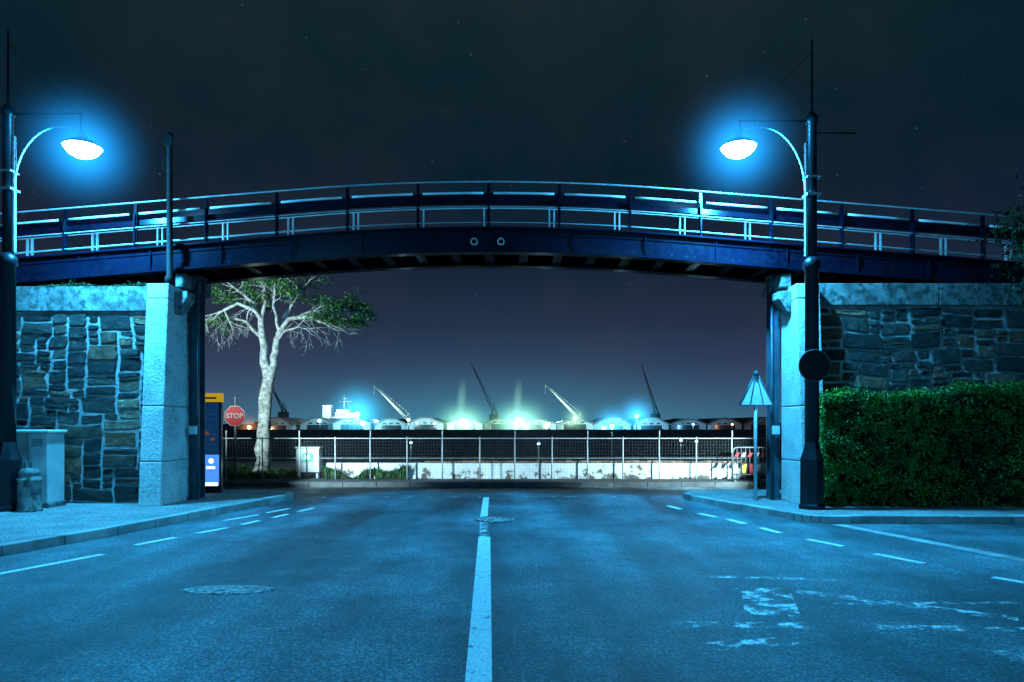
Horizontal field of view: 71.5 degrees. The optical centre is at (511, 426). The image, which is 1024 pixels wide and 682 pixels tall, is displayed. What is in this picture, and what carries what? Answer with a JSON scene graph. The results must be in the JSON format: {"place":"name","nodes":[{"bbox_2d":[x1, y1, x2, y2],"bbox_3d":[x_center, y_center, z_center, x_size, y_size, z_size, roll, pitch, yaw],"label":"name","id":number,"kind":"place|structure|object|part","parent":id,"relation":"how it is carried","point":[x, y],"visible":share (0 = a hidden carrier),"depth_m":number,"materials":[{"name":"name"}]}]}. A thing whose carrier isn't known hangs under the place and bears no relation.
{"place":"outdoors","nodes":[
{"label":"outdoors","id":0,"kind":"place"},
{"bbox_2d":[0,490,292,555],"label":"pavement","id":1,"kind":"structure","parent":0,"point":[68,523],"depth_m":11.73,"materials":[{"name":"concrete"}]},
{"bbox_2d":[16,468,42,512],"bbox_3d":[-8.480,1.097,12.500,0.400,0.765,0.400,0,0,0],"label":"concrete bollard","id":2,"kind":"object","parent":1,"relation":"on","point":[29,488],"visible":1,"depth_m":12.36,"materials":[{"name":"grey concrete"}]},
{"bbox_2d":[16,430,67,507],"bbox_3d":[-8.835,0.765,13.230,0.790,1.430,0.580,0,0,0],"label":"utility cabinet","id":3,"kind":"object","parent":1,"relation":"on","point":[42,451],"visible":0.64,"depth_m":12.99,"materials":[{"name":"metal"}]},
{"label":"doors","id":4,"kind":"part","parent":3,"relation":"part of","materials":[{"name":"paint"}]},
{"bbox_2d":[0,30,103,511],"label":"street lamp","id":5,"kind":"object","parent":1,"relation":"on","point":[81,145],"visible":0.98,"depth_m":12.52,"materials":[{"name":"metal"}]},
{"bbox_2d":[16,312,188,502],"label":"stone wall","id":6,"kind":"structure","parent":1,"relation":"on","point":[131,315],"depth_m":13.80,"materials":[{"name":"grey stone"}]},
{"bbox_2d":[16,314,145,501],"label":"rubble stones","id":7,"kind":"object","parent":6,"relation":"in","point":[106,404],"visible":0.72,"depth_m":13.78,"materials":[{"name":"grey stone"}]},
{"bbox_2d":[16,286,188,322],"bbox_3d":[-12.485,-2.480,14.600,11.022,0.480,1.720,0,0,0],"label":"concrete coping","id":8,"kind":"object","parent":6,"relation":"on","point":[81,299],"visible":0.43,"depth_m":13.74,"materials":[{"name":"concrete"}]},
{"bbox_2d":[37,279,146,286],"bbox_3d":[-8.152,-2.782,13.863,2.124,0.160,0.325,0,0,0],"label":"creeper","id":9,"kind":"object","parent":8,"relation":"on","point":[132,284],"visible":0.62,"depth_m":13.75,"materials":[{"name":"green plant"}]},
{"bbox_2d":[0,181,1023,286],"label":"footbridge","id":10,"kind":"object","parent":8,"relation":"on","point":[277,255],"visible":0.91,"depth_m":14.00,"materials":[{"name":"blue metal"}]},
{"bbox_2d":[138,283,186,505],"bbox_3d":[-6.790,-0.635,13.851,0.420,4.242,1.097,0,0,0],"label":"battered shaft","id":11,"kind":"object","parent":1,"relation":"on","point":[163,470],"visible":0.9,"depth_m":13.58,"materials":[{"name":"concrete"}]},
{"bbox_2d":[162,132,173,284],"bbox_3d":[-6.643,-4.230,13.748,0.216,2.940,0.175,0,0,0],"label":"signal post","id":12,"kind":"object","parent":11,"relation":"on","point":[168,137],"visible":0.99,"depth_m":13.71,"materials":[{"name":"grey metal"}]},
{"bbox_2d":[175,291,194,315],"bbox_3d":[-6.450,-2.429,14.025,0.260,0.442,0.350,0,0,0],"label":"corbel","id":13,"kind":"object","parent":11,"relation":"attached to","point":[184,301],"visible":1,"depth_m":13.86,"materials":[{"name":"concrete"}]},
{"bbox_2d":[187,275,207,499],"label":"steel column","id":14,"kind":"structure","parent":1,"relation":"on","point":[197,396],"depth_m":14.45,"materials":[{"name":"metal"}]},
{"bbox_2d":[189,426,196,433],"bbox_3d":[-6.430,0.065,14.340,0.140,0.170,0.080,0,0,0],"label":"junction box","id":15,"kind":"object","parent":14,"relation":"attached to","point":[192,429],"visible":1,"depth_m":14.30,"materials":[{"name":"paint"}]},
{"bbox_2d":[176,274,210,297],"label":"bearing block","id":16,"kind":"structure","parent":14,"relation":"attached to","point":[185,282],"depth_m":14.18,"materials":[{"name":"concrete"}]},
{"bbox_2d":[205,393,223,492],"bbox_3d":[-6.758,0.355,16.001,0.485,2.230,0.158,0,0,0],"label":"information totem","id":17,"kind":"object","parent":1,"relation":"on","point":[214,442],"visible":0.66,"depth_m":15.94,"materials":[{"name":"blue metal"}]},
{"bbox_2d":[271,417,306,429],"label":"warehouse","id":18,"kind":"structure","parent":0,"point":[280,423],"depth_m":400.28,"materials":[{"name":"grey metal"}]},
{"bbox_2d":[271,423,285,429],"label":"doors and windows","id":19,"kind":"structure","parent":18,"relation":"in","point":[274,427],"depth_m":400.18,"materials":[{"name":"grey metal"}]},
{"bbox_2d":[299,417,342,429],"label":"warehouse","id":20,"kind":"structure","parent":0,"point":[312,423],"depth_m":403.77,"materials":[{"name":"grey metal"}]},
{"bbox_2d":[307,423,327,429],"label":"doors and windows","id":21,"kind":"structure","parent":20,"relation":"in","point":[309,427],"depth_m":403.71,"materials":[{"name":"grey metal"}]},
{"bbox_2d":[332,418,378,429],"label":"warehouse","id":22,"kind":"structure","parent":0,"point":[341,424],"depth_m":398.27,"materials":[{"name":"grey metal"}]},
{"bbox_2d":[341,422,362,429],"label":"doors and windows","id":23,"kind":"structure","parent":22,"relation":"in","point":[343,426],"depth_m":398.23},
{"bbox_2d":[224,461,513,474],"bbox_3d":[0.000,1.594,27.750,60.000,0.001,10.500,0,0,0],"label":"quay apron","id":24,"kind":"object","parent":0,"point":[278,465],"depth_m":31.95,"materials":[{"name":"grey concrete"}]},
{"bbox_2d":[205,274,381,473],"bbox_3d":[-6.997,-1.930,21.444,5.586,7.228,4.009,0,0,0],"label":"tree","id":25,"kind":"object","parent":24,"relation":"on","point":[265,399],"visible":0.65,"depth_m":21.51,"materials":[{"name":"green plant"}]},
{"bbox_2d":[410,439,411,461],"bbox_3d":[-4.550,1.065,32.000,0.120,1.070,0.120,0,0,0],"label":"quay light","id":26,"kind":"object","parent":24,"relation":"on","point":[410,450],"visible":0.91,"depth_m":31.98,"materials":[{"name":"grey metal"}]},
{"bbox_2d":[611,424,612,460],"bbox_3d":[4.500,0.740,32.000,0.120,1.720,0.120,0,0,0],"label":"quay light","id":27,"kind":"object","parent":24,"relation":"on","point":[611,442],"visible":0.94,"depth_m":31.98,"materials":[{"name":"grey metal"}]},
{"bbox_2d":[680,437,681,460],"bbox_3d":[7.600,1.015,32.000,0.120,1.170,0.120,0,0,0],"label":"quay light","id":28,"kind":"object","parent":24,"relation":"on","point":[680,449],"visible":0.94,"depth_m":31.98,"materials":[{"name":"grey metal"}]},
{"bbox_2d":[373,418,410,429],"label":"warehouse","id":29,"kind":"structure","parent":0,"point":[391,424],"depth_m":402.58,"materials":[{"name":"grey metal"}]},
{"bbox_2d":[381,423,400,429],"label":"doors and windows","id":30,"kind":"structure","parent":29,"relation":"in","point":[383,427],"depth_m":402.53,"materials":[{"name":"grey metal"}]},
{"bbox_2d":[406,417,447,429],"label":"warehouse","id":31,"kind":"structure","parent":0,"point":[422,423],"depth_m":396.78,"materials":[{"name":"grey metal"}]},
{"bbox_2d":[414,422,435,429],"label":"doors and windows","id":32,"kind":"structure","parent":31,"relation":"in","point":[416,427],"depth_m":396.67,"materials":[{"name":"grey metal"}]},
{"bbox_2d":[446,419,483,429],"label":"warehouse","id":33,"kind":"structure","parent":0,"point":[469,424],"depth_m":396.49,"materials":[{"name":"grey metal"}]},
{"bbox_2d":[454,422,474,429],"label":"doors and windows","id":34,"kind":"structure","parent":33,"relation":"in","point":[456,427],"depth_m":396.38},
{"bbox_2d":[483,418,518,429],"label":"warehouse","id":35,"kind":"structure","parent":0,"point":[501,424],"depth_m":403.06,"materials":[{"name":"grey metal"}]},
{"bbox_2d":[491,422,511,429],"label":"doors and windows","id":36,"kind":"structure","parent":35,"relation":"in","point":[493,426],"depth_m":403.02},
{"bbox_2d":[223,475,781,486],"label":"pavement","id":37,"kind":"structure","parent":0,"point":[310,481],"depth_m":18.90,"materials":[{"name":"paving"},{"name":"concrete"}]},
{"bbox_2d":[225,397,244,481],"bbox_3d":[-7.520,0.330,19.323,0.545,2.300,0.094,0,0,0],"label":"stop sign","id":38,"kind":"object","parent":37,"relation":"on","point":[235,415],"visible":1,"depth_m":19.28,"materials":[{"name":"red metal"}]},
{"bbox_2d":[224,462,296,478],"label":"grass tufts","id":39,"kind":"object","parent":37,"relation":"on","point":[292,472],"visible":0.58,"depth_m":20.73,"materials":[{"name":"green plant"}]},
{"bbox_2d":[227,463,324,475],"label":"grass tufts","id":40,"kind":"object","parent":37,"relation":"on","point":[281,471],"visible":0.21,"depth_m":21.98,"materials":[{"name":"green plant"}]},
{"bbox_2d":[295,447,322,477],"bbox_3d":[-5.870,1.025,20.585,0.720,0.910,0.390,0,0,0],"label":"electrical cabinet","id":41,"kind":"object","parent":37,"relation":"on","point":[310,459],"visible":0.83,"depth_m":20.42,"materials":[{"name":"metal"}]},
{"bbox_2d":[321,462,409,478],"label":"strappy plants","id":42,"kind":"object","parent":37,"relation":"on","point":[394,473],"visible":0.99,"depth_m":20.16,"materials":[{"name":"green plant"}]},
{"bbox_2d":[223,431,781,478],"bbox_3d":[-0.596,0.790,20.100,25.193,1.380,0.040,0,0,0],"label":"wire fence","id":43,"kind":"object","parent":37,"relation":"on","point":[480,438],"visible":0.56,"depth_m":20.09,"materials":[{"name":"grey metal"}]},
{"bbox_2d":[327,463,781,478],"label":"white wall","id":44,"kind":"structure","parent":37,"relation":"on","point":[560,471],"depth_m":20.32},
{"bbox_2d":[425,460,781,462],"bbox_3d":[5.767,0.992,20.460,16.524,0.074,0.320,0,0,0],"label":"brick coping","id":45,"kind":"object","parent":44,"relation":"on","point":[600,461],"visible":0.55,"depth_m":20.30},
{"bbox_2d":[729,447,765,481],"bbox_3d":[6.525,1.010,19.500,1.010,0.939,0.500,0,0,0],"label":"crowd barrier","id":46,"kind":"object","parent":37,"relation":"on","point":[743,468],"visible":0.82,"depth_m":19.48,"materials":[{"name":"grey metal"}]},
{"bbox_2d":[223,427,781,460],"bbox_3d":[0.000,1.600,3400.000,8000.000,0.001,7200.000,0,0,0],"label":"ground","id":47,"kind":"structure","parent":0,"point":[238,428],"depth_m":33.98,"materials":[{"name":"grey concrete"}]},
{"bbox_2d":[274,391,288,417],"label":"dockside crane","id":48,"kind":"object","parent":47,"relation":"on","point":[282,413],"visible":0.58,"depth_m":479.21,"materials":[{"name":"metal"}]},
{"bbox_2d":[255,395,358,428],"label":"cargo ship","id":49,"kind":"object","parent":47,"relation":"on","point":[327,411],"visible":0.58,"depth_m":467.00,"materials":[{"name":"white metal"}]},
{"bbox_2d":[355,412,359,429],"bbox_3d":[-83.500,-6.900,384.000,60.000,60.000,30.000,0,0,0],"label":"floodlight mast","id":50,"kind":"object","parent":47,"relation":"on","point":[357,414],"visible":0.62,"depth_m":383.87,"materials":[{"name":"metal"}]},
{"bbox_2d":[374,385,411,420],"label":"dockside crane","id":51,"kind":"object","parent":47,"relation":"on","point":[398,409],"visible":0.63,"depth_m":479.40,"materials":[{"name":"white metal"}]},
{"bbox_2d":[471,363,498,420],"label":"dockside crane","id":52,"kind":"object","parent":47,"relation":"on","point":[493,416],"visible":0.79,"depth_m":479.39,"materials":[{"name":"metal"}]},
{"bbox_2d":[247,429,738,460],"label":"netting posts","id":53,"kind":"object","parent":47,"relation":"on","point":[474,444],"visible":0.44,"depth_m":33.93,"materials":[{"name":"grey metal"}]},
{"bbox_2d":[223,430,781,459],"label":"shade netting fence","id":54,"kind":"object","parent":47,"relation":"on","point":[525,449],"visible":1,"depth_m":34.00,"materials":[{"name":"black fabric"}]},
{"bbox_2d":[516,418,522,429],"bbox_3d":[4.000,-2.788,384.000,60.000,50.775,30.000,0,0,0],"label":"floodlight mast","id":55,"kind":"object","parent":47,"relation":"on","point":[519,421],"visible":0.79,"depth_m":383.05,"materials":[{"name":"metal"}]},
{"bbox_2d":[545,384,582,419],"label":"dockside crane","id":56,"kind":"object","parent":47,"relation":"on","point":[566,405],"visible":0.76,"depth_m":479.47,"materials":[{"name":"white metal"}]},
{"bbox_2d":[641,364,660,418],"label":"dockside crane","id":57,"kind":"object","parent":47,"relation":"on","point":[656,414],"visible":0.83,"depth_m":479.47,"materials":[{"name":"metal"}]},
{"bbox_2d":[223,418,781,426],"bbox_3d":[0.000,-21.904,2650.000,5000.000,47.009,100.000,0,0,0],"label":"hills","id":58,"kind":"structure","parent":0,"point":[241,425],"depth_m":2650.42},
{"bbox_2d":[0,487,1023,681],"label":"road","id":59,"kind":"structure","parent":0,"point":[599,584],"depth_m":6.74,"materials":[{"name":"grey asphalt"}]},
{"bbox_2d":[181,585,275,593],"bbox_3d":[-2.780,1.593,6.970,0.920,0.009,0.386,0,0,0],"label":"manhole cover","id":60,"kind":"object","parent":59,"relation":"on","point":[232,589],"visible":1,"depth_m":6.95,"materials":[{"name":"metal"}]},
{"bbox_2d":[465,497,491,681],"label":"road centre line","id":61,"kind":"object","parent":59,"relation":"on","point":[479,654],"visible":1,"depth_m":5.85,"materials":[{"name":"paint"}]},
{"bbox_2d":[480,516,488,536],"bbox_3d":[-0.450,1.591,11.500,0.140,0.001,2.402,0,0,-2],"label":"road centre line","id":62,"kind":"object","parent":59,"relation":"on","point":[483,530],"visible":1,"depth_m":11.04,"materials":[{"name":"paint"}]},
{"bbox_2d":[317,496,656,497],"bbox_3d":[-0.500,1.591,16.217,8.008,0.001,0.341,0,0,-2],"label":"give way line","id":63,"kind":"object","parent":59,"relation":"on","point":[479,497],"visible":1,"depth_m":16.05,"materials":[{"name":"paint"}]},
{"bbox_2d":[475,517,513,521],"bbox_3d":[-0.300,1.583,12.200,0.680,0.009,0.680,0,0,0],"label":"manhole cover","id":64,"kind":"object","parent":59,"relation":"on","point":[494,519],"visible":1,"depth_m":12.14,"materials":[{"name":"metal"}]},
{"bbox_2d":[0,506,1023,582],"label":"road edge line","id":65,"kind":"object","parent":59,"relation":"on","point":[313,508],"visible":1,"depth_m":9.71,"materials":[{"name":"paint"}]},
{"bbox_2d":[672,576,1023,660],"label":"worn road arrow","id":66,"kind":"object","parent":59,"relation":"on","point":[747,642],"visible":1,"depth_m":6.17,"materials":[{"name":"paint"}]},
{"bbox_2d":[833,524,1023,561],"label":"painted road line","id":67,"kind":"object","parent":59,"relation":"on","point":[947,545],"visible":1,"depth_m":9.65,"materials":[{"name":"white road paint"}]},
{"bbox_2d":[0,0,1023,425],"label":"sky","id":68,"kind":"structure","parent":0,"point":[253,95],"materials":[{"name":"black"}]},
{"bbox_2d":[522,419,556,429],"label":"warehouse","id":69,"kind":"structure","parent":0,"point":[537,424],"depth_m":396.68,"materials":[{"name":"grey metal"}]},
{"bbox_2d":[529,422,548,429],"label":"doors and windows","id":70,"kind":"structure","parent":69,"relation":"in","point":[531,426],"depth_m":396.67,"materials":[{"name":"grey metal"}]},
{"bbox_2d":[555,420,594,429],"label":"warehouse","id":71,"kind":"structure","parent":0,"point":[569,425],"depth_m":398.77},
{"bbox_2d":[564,422,585,429],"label":"doors and windows","id":72,"kind":"structure","parent":71,"relation":"in","point":[566,426],"depth_m":398.81,"materials":[{"name":"grey metal"}]},
{"bbox_2d":[590,417,631,429],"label":"warehouse","id":73,"kind":"structure","parent":0,"point":[605,423],"depth_m":399.29,"materials":[{"name":"grey metal"}]},
{"bbox_2d":[601,423,622,429],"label":"doors and windows","id":74,"kind":"structure","parent":73,"relation":"in","point":[603,427],"depth_m":399.20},
{"bbox_2d":[627,417,669,429],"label":"warehouse","id":75,"kind":"structure","parent":0,"point":[650,423],"depth_m":397.87,"materials":[{"name":"grey metal"}]},
{"bbox_2d":[641,423,661,429],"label":"doors and windows","id":76,"kind":"structure","parent":75,"relation":"in","point":[643,427],"depth_m":397.84,"materials":[{"name":"glass"}]},
{"bbox_2d":[664,419,706,429],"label":"warehouse","id":77,"kind":"structure","parent":0,"point":[680,424],"depth_m":401.30,"materials":[{"name":"grey metal"}]},
{"bbox_2d":[678,423,698,429],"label":"doors and windows","id":78,"kind":"structure","parent":77,"relation":"in","point":[680,427],"depth_m":401.25,"materials":[{"name":"grey glass"}]},
{"bbox_2d":[697,418,742,429],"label":"warehouse","id":79,"kind":"structure","parent":0,"point":[719,423],"depth_m":399.06,"materials":[{"name":"grey metal"}]},
{"bbox_2d":[715,423,734,429],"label":"doors and windows","id":80,"kind":"structure","parent":79,"relation":"in","point":[717,427],"depth_m":399.00,"materials":[{"name":"black glass"}]},
{"bbox_2d":[732,417,780,429],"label":"warehouse","id":81,"kind":"structure","parent":0,"point":[748,423],"depth_m":399.65,"materials":[{"name":"grey metal"}]},
{"bbox_2d":[751,422,765,429],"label":"doors and windows","id":82,"kind":"structure","parent":81,"relation":"in","point":[759,427],"depth_m":399.59,"materials":[{"name":"grey metal"}]},
{"bbox_2d":[683,490,1023,523],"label":"pavement","id":83,"kind":"structure","parent":0,"point":[742,500],"depth_m":12.46,"materials":[{"name":"concrete"}]},
{"bbox_2d":[739,370,772,500],"bbox_3d":[4.910,0.170,14.312,0.698,2.620,0.120,0,0,0],"label":"triangular traffic sign","id":84,"kind":"object","parent":83,"relation":"on","point":[756,394],"visible":1,"depth_m":14.30,"materials":[{"name":"metal"}]},
{"bbox_2d":[765,274,780,499],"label":"steel column","id":85,"kind":"structure","parent":83,"relation":"on","point":[773,391],"depth_m":14.45,"materials":[{"name":"blue metal"}]},
{"bbox_2d":[760,274,790,297],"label":"bearing block","id":86,"kind":"structure","parent":85,"relation":"attached to","point":[781,282],"depth_m":14.20,"materials":[{"name":"concrete"}]},
{"bbox_2d":[772,426,779,433],"bbox_3d":[5.320,0.065,14.340,0.140,0.170,0.080,0,0,0],"label":"junction box","id":87,"kind":"object","parent":85,"relation":"attached to","point":[775,429],"visible":1,"depth_m":14.30,"materials":[{"name":"paint"}]},
{"bbox_2d":[720,39,855,509],"bbox_3d":[4.110,-2.790,12.900,3.483,8.540,3.483,0,0,-39],"label":"street lamp","id":88,"kind":"object","parent":83,"relation":"on","point":[738,146],"visible":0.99,"depth_m":12.81,"materials":[{"name":"metal"}]},
{"bbox_2d":[798,349,830,381],"bbox_3d":[5.470,-1.100,12.894,0.681,0.581,0.332,0,0,0],"label":"round traffic sign","id":89,"kind":"object","parent":88,"relation":"attached to","point":[814,365],"visible":1,"depth_m":12.73,"materials":[{"name":"metal"}]},
{"bbox_2d":[782,283,826,504],"bbox_3d":[5.675,-0.635,13.851,0.450,4.242,1.097,0,0,0],"label":"concrete pillar","id":90,"kind":"object","parent":83,"relation":"on","point":[793,378],"visible":0.53,"depth_m":13.77,"materials":[{"name":"concrete"}]},
{"bbox_2d":[772,291,790,315],"bbox_3d":[5.320,-2.429,14.025,0.260,0.442,0.350,0,0,0],"label":"corbel","id":91,"kind":"object","parent":90,"relation":"attached to","point":[781,300],"visible":1,"depth_m":13.85,"materials":[{"name":"concrete"}]},
{"bbox_2d":[819,378,1023,506],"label":"hedge","id":92,"kind":"object","parent":83,"relation":"on","point":[945,447],"visible":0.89,"depth_m":13.23,"materials":[{"name":"green plant"}]},
{"bbox_2d":[820,306,1023,400],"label":"stone wall","id":93,"kind":"structure","parent":83,"relation":"on","point":[868,309],"depth_m":13.90,"materials":[{"name":"grey stone"}]},
{"bbox_2d":[819,283,1023,305],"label":"concrete coping","id":94,"kind":"object","parent":93,"relation":"on","point":[906,294],"visible":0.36,"depth_m":13.84,"materials":[{"name":"concrete"}]},
{"bbox_2d":[820,308,1023,403],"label":"rubble stones","id":95,"kind":"object","parent":93,"relation":"in","point":[1014,319],"visible":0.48,"depth_m":13.87,"materials":[{"name":"grey stone"}]},
{"bbox_2d":[968,174,1023,311],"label":"tree","id":96,"kind":"object","parent":83,"relation":"on","point":[1014,234],"visible":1,"depth_m":12.32,"materials":[{"name":"green plant"}]}
]}

